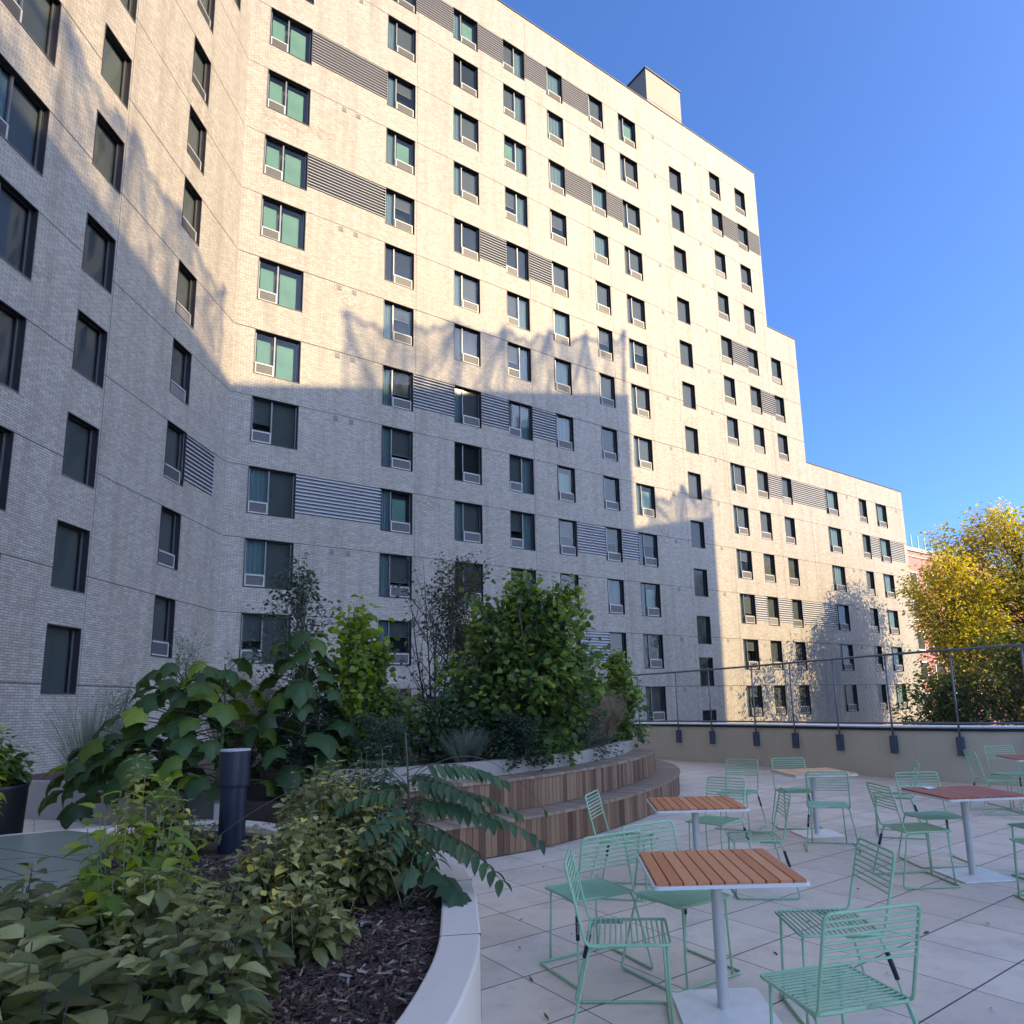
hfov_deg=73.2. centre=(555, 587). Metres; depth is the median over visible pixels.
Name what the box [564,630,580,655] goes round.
window
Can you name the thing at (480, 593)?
window
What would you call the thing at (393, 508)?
window
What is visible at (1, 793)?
leafy shrub
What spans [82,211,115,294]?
window
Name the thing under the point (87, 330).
window
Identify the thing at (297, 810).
leafy shrub
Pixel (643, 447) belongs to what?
window
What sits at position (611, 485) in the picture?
window
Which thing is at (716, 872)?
cafe table
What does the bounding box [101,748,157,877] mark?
leafy shrub
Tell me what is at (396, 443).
window
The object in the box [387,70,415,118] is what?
window
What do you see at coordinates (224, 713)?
leaf plant
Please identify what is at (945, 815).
wire chair
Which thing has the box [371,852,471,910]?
crinkled leaf plant
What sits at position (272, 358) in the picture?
window
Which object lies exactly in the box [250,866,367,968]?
leafy shrub
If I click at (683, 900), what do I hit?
wire chair
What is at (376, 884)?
leafy shrub
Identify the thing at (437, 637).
sparse tree
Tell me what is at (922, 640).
window
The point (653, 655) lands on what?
window
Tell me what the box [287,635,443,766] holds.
leafy bush
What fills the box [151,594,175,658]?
window
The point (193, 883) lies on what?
leafy shrub
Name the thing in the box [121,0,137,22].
window
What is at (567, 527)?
window
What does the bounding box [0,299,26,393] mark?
window
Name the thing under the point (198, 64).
window
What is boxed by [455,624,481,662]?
window
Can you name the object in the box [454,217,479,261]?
window
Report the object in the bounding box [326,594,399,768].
tulip sapling
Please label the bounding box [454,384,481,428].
window
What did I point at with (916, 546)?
brick building
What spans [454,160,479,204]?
window
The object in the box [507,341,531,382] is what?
window
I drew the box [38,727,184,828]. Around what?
leaf plant
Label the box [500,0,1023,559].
sky
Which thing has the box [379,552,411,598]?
window
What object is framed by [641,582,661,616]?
window
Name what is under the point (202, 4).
window
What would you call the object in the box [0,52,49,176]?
window
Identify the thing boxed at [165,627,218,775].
feathery shrub
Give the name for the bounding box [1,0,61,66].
window
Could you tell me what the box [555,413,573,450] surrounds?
window
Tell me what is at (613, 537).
window
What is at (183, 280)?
window
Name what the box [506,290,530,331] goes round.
window
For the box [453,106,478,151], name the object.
window
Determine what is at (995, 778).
wire chair
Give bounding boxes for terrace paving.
[23,759,1023,1023]
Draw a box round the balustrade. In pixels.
[590,643,1023,755]
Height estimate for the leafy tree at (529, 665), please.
3.010 m
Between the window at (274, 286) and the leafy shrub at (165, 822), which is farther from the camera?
the window at (274, 286)
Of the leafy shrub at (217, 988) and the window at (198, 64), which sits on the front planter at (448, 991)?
the leafy shrub at (217, 988)
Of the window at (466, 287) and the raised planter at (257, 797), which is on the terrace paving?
the raised planter at (257, 797)
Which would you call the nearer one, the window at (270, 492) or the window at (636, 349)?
the window at (270, 492)
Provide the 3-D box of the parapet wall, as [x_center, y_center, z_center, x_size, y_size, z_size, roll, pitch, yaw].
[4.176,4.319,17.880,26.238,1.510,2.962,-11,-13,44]
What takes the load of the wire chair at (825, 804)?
on the terrace paving
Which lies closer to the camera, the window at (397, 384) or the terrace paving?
the terrace paving
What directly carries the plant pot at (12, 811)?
on the terrace paving
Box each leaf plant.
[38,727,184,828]
[81,662,253,812]
[136,656,284,803]
[239,631,360,795]
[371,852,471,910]
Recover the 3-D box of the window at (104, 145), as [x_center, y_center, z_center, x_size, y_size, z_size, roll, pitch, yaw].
[-12.527,-12.080,19.104,0.250,1.666,1.164,-2,-10,1]
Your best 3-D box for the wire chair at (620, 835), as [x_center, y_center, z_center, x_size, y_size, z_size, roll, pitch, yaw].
[0.576,2.235,6.055,0.525,0.835,0.544,-5,-10,18]
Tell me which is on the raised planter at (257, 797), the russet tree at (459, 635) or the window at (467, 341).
the russet tree at (459, 635)
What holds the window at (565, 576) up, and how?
in the apartment building at (352, 296)
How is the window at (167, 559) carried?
in the apartment building at (352, 296)
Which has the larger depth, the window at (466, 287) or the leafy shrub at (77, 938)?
the window at (466, 287)
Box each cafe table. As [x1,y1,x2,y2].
[637,848,809,1023]
[646,796,748,895]
[770,768,857,838]
[900,785,1023,882]
[995,755,1023,811]
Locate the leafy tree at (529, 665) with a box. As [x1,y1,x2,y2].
[429,568,615,765]
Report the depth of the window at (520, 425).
34.03 m
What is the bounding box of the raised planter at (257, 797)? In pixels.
[23,734,631,825]
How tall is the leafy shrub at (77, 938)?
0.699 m
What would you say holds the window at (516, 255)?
in the apartment building at (352, 296)
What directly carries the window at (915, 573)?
in the brick building at (916, 546)
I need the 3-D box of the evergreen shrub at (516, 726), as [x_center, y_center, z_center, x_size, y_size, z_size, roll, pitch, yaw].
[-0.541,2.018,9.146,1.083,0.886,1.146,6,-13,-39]
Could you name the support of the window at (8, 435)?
in the apartment building at (352, 296)
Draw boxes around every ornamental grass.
[34,690,133,792]
[195,670,286,764]
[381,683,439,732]
[433,726,493,762]
[584,690,628,744]
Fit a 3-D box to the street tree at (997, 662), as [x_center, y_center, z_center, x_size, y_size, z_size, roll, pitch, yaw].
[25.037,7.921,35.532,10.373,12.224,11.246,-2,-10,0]
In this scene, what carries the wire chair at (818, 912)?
on the terrace paving
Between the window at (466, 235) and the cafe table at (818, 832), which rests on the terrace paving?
the cafe table at (818, 832)
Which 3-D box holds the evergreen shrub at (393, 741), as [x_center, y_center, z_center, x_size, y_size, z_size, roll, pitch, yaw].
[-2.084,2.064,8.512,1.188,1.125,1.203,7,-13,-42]
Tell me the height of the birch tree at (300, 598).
3.675 m
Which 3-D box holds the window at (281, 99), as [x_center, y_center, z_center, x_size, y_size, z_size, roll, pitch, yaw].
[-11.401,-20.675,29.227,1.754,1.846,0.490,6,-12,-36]
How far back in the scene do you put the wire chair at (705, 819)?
6.92 m
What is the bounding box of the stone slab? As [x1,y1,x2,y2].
[0,830,117,910]
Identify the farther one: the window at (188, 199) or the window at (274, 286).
the window at (274, 286)
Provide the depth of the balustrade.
14.78 m
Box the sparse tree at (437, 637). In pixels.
[388,557,480,715]
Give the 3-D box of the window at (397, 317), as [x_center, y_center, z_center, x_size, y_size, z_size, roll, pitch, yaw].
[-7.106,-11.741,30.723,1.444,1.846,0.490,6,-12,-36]
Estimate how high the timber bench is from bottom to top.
0.755 m
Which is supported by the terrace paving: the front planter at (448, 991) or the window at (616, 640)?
the front planter at (448, 991)
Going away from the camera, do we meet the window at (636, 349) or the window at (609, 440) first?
the window at (609, 440)
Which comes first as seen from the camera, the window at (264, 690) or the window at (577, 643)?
the window at (264, 690)
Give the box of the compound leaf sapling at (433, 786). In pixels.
[214,732,548,897]
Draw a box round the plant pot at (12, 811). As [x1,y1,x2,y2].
[0,782,29,834]
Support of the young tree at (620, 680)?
on the raised planter at (257, 797)
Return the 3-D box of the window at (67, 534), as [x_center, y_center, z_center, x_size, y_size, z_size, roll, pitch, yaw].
[-12.211,-0.748,17.171,0.250,1.666,1.164,-2,-10,1]
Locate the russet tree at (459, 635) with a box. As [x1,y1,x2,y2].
[424,548,492,681]
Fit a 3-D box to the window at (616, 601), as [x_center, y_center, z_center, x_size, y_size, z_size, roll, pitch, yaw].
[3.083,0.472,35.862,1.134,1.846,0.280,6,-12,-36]
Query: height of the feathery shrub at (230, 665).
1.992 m
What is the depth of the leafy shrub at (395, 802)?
5.76 m
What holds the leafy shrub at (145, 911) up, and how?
on the front planter at (448, 991)
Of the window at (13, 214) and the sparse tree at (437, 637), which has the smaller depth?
the sparse tree at (437, 637)
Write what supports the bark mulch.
on the front planter at (448, 991)
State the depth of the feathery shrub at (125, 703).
10.67 m
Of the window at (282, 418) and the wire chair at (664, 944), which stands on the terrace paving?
the wire chair at (664, 944)
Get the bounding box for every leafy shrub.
[0,725,11,813]
[0,856,132,953]
[0,880,108,1023]
[0,923,189,1023]
[45,866,231,946]
[58,790,209,963]
[69,867,273,997]
[88,904,296,1023]
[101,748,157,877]
[128,809,218,856]
[147,777,193,857]
[222,813,366,916]
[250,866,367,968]
[272,755,373,853]
[274,764,392,853]
[293,759,391,814]
[307,803,438,906]
[325,746,432,851]
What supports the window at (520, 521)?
in the apartment building at (352, 296)
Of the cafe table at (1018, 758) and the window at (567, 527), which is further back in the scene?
the window at (567, 527)
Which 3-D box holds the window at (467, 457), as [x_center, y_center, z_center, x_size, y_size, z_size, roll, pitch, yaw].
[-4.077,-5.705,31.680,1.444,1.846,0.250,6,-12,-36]
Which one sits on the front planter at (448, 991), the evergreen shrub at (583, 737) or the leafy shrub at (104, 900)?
the leafy shrub at (104, 900)
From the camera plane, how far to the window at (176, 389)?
22.74 m
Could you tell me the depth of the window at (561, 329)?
36.62 m
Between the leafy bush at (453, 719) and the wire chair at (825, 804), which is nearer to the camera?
the wire chair at (825, 804)
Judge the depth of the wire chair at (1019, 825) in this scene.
6.14 m
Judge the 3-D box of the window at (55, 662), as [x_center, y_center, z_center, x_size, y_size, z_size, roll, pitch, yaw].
[-12.141,1.765,16.743,0.250,1.666,1.164,-2,-10,1]
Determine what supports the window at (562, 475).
in the apartment building at (352, 296)
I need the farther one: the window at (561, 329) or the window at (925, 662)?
the window at (925, 662)
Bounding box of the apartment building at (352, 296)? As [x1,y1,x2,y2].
[0,0,924,773]
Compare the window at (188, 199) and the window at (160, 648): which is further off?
the window at (188, 199)
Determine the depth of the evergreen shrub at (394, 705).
10.07 m
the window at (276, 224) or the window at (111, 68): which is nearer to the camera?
the window at (111, 68)
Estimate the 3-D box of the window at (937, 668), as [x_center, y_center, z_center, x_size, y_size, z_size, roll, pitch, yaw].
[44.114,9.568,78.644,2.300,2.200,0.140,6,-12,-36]
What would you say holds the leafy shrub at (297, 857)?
on the front planter at (448, 991)
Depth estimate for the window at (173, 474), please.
22.25 m
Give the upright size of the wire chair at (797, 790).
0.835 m
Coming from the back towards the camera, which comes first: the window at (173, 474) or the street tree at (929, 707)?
the street tree at (929, 707)
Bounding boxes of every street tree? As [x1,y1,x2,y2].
[885,540,1022,724]
[887,666,1020,724]
[920,496,1023,721]
[929,624,1023,724]
[994,506,1023,707]
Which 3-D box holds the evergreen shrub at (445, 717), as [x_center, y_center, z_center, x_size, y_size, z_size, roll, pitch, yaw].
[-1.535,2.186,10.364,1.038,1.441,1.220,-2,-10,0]
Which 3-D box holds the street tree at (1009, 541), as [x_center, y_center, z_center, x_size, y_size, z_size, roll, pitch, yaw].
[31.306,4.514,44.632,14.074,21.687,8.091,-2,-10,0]
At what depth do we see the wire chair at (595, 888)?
4.28 m
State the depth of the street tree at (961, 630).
42.89 m
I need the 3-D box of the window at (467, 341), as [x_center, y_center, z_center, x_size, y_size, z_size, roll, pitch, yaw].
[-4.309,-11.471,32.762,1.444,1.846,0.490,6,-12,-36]
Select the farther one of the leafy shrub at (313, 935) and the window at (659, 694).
the window at (659, 694)
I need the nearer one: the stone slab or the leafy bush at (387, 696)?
the stone slab
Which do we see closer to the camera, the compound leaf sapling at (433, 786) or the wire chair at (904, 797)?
the compound leaf sapling at (433, 786)
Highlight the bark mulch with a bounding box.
[91,847,455,1023]
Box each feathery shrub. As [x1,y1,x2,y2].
[89,674,136,747]
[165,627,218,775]
[220,651,253,711]
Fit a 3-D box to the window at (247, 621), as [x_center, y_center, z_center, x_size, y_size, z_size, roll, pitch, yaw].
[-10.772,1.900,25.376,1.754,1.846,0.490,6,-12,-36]
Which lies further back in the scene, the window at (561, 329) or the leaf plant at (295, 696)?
the window at (561, 329)
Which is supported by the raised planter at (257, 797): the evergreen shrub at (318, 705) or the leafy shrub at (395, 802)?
the evergreen shrub at (318, 705)
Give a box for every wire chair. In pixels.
[540,830,653,988]
[564,847,674,1023]
[585,790,654,901]
[621,820,740,992]
[685,776,751,849]
[715,759,766,830]
[725,787,800,899]
[760,902,921,1023]
[771,757,822,829]
[775,837,913,1023]
[804,771,860,852]
[866,782,960,889]
[872,761,925,839]
[895,771,978,868]
[963,749,1023,815]
[983,745,1023,807]
[1007,822,1023,878]
[1009,838,1023,899]
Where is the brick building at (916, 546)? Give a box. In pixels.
[906,534,1023,724]
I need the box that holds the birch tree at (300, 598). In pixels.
[241,549,343,745]
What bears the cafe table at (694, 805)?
on the terrace paving
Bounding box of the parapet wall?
[477,722,1023,785]
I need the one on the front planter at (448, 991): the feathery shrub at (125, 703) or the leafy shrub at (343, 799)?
the leafy shrub at (343, 799)
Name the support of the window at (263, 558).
in the apartment building at (352, 296)
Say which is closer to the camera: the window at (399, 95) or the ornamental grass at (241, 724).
the ornamental grass at (241, 724)
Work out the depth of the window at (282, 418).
26.81 m
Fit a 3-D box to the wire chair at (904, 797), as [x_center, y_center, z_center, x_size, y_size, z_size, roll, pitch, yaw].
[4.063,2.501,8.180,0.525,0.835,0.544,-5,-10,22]
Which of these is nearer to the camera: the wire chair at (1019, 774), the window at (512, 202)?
the wire chair at (1019, 774)
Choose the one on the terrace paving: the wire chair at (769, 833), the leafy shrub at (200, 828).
the wire chair at (769, 833)
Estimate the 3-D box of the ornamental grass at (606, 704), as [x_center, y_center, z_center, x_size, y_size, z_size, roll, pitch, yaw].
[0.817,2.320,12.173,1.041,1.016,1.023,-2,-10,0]
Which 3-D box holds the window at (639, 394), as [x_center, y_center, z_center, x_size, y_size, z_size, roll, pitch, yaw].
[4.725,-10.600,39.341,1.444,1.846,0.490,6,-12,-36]
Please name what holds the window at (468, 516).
in the apartment building at (352, 296)
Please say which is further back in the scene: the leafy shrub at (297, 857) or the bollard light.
the bollard light
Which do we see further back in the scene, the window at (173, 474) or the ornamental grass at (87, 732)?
the window at (173, 474)
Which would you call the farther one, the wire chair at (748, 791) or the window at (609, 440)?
the window at (609, 440)
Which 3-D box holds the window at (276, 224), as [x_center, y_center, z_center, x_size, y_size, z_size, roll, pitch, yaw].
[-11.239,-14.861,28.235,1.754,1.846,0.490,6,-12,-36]
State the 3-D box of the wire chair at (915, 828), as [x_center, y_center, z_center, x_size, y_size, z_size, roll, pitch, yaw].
[3.171,2.177,6.139,0.525,0.835,0.544,-1,-10,-2]
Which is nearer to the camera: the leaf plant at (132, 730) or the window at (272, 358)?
the leaf plant at (132, 730)
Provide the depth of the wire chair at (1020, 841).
5.50 m
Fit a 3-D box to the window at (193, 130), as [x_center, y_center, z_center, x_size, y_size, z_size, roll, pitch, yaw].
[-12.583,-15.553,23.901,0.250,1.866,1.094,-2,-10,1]
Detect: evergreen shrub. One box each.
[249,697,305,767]
[276,680,353,791]
[343,710,428,768]
[372,684,408,757]
[425,695,483,759]
[481,706,562,775]
[562,698,624,761]
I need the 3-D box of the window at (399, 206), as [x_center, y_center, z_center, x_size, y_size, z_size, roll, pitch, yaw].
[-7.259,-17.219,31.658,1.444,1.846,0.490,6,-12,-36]
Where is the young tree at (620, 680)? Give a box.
[592,648,653,747]
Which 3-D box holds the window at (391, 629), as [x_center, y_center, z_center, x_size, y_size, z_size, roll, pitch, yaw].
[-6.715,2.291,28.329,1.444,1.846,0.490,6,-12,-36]
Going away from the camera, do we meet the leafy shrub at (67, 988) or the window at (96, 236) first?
the leafy shrub at (67, 988)
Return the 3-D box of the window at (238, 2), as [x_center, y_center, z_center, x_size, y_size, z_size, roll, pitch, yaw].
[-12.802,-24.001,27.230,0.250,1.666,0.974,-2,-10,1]
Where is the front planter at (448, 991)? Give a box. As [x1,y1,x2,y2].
[0,819,481,1023]
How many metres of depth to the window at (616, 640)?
35.63 m
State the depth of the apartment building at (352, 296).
30.28 m
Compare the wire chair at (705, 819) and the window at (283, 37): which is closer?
the wire chair at (705, 819)
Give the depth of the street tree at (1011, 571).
38.04 m
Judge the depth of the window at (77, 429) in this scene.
17.90 m
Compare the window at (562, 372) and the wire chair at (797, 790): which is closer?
the wire chair at (797, 790)
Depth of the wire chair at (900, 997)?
2.65 m
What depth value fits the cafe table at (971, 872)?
6.21 m
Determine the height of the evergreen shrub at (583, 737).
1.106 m
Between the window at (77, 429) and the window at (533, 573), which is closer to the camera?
the window at (77, 429)
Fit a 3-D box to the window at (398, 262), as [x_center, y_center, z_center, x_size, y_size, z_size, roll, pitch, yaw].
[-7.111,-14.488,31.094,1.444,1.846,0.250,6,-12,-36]
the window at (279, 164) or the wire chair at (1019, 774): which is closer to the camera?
the wire chair at (1019, 774)
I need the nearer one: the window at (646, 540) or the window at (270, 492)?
the window at (270, 492)
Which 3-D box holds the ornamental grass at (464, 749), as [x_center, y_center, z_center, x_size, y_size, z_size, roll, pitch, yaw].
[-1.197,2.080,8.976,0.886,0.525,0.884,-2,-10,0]
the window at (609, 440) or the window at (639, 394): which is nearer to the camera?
the window at (609, 440)
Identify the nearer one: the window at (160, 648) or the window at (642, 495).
the window at (160, 648)
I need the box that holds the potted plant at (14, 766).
[0,729,38,786]
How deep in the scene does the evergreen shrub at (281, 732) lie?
9.63 m
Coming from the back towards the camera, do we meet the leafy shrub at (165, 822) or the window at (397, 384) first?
the window at (397, 384)
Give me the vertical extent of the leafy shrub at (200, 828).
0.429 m
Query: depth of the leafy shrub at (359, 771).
6.03 m
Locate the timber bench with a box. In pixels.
[245,742,679,861]
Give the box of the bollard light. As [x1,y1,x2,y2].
[217,748,250,854]
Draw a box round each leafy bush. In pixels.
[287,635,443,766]
[398,677,499,761]
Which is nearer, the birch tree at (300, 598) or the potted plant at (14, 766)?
the potted plant at (14, 766)
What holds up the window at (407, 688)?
in the apartment building at (352, 296)
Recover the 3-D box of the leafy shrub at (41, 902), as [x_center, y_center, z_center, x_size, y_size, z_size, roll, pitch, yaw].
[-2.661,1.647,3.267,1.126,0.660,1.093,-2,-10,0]
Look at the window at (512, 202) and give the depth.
36.04 m
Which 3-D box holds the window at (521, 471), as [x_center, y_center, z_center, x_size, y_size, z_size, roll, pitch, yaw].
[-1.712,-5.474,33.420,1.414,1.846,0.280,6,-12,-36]
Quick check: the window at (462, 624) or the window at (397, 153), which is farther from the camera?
the window at (397, 153)
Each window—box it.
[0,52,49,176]
[0,174,38,281]
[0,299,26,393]
[0,425,14,511]
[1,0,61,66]
[40,623,81,694]
[51,519,89,593]
[62,411,98,488]
[72,308,107,388]
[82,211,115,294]
[92,109,124,194]
[101,23,131,109]
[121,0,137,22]
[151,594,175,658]
[157,505,180,570]
[164,420,186,486]
[170,337,191,405]
[175,259,196,328]
[181,175,201,245]
[187,104,206,175]
[192,35,210,107]
[197,0,214,32]
[235,0,240,10]
[239,612,290,663]
[239,690,287,734]
[242,537,293,589]
[246,465,296,518]
[250,395,298,449]
[253,328,301,383]
[257,256,303,312]
[260,194,305,250]
[263,133,308,190]
[266,68,310,126]
[269,7,312,64]
[378,620,411,665]
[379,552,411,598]
[380,488,412,534]
[381,425,412,471]
[382,364,413,411]
[382,688,410,714]
[383,299,413,346]
[384,242,414,289]
[385,187,414,234]
[386,127,414,174]
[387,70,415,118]
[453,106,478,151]
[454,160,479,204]
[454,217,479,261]
[454,269,480,313]
[454,323,480,366]
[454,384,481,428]
[454,441,481,484]
[454,500,482,543]
[455,561,482,602]
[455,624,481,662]
[505,186,527,227]
[505,240,529,281]
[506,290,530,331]
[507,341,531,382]
[508,399,532,440]
[509,454,533,494]
[510,510,535,550]
[511,567,535,601]
[552,308,570,345]
[554,357,572,394]
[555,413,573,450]
[557,464,575,502]
[559,518,577,556]
[560,573,578,609]
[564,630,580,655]
[601,426,617,461]
[603,475,620,510]
[605,526,622,562]
[607,578,624,614]
[609,632,627,665]
[629,338,648,373]
[631,383,650,418]
[633,435,653,470]
[636,482,655,517]
[638,532,658,566]
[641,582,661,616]
[643,633,664,668]
[646,686,666,719]
[910,571,918,588]
[917,631,925,650]
[921,661,928,680]
[935,662,944,679]

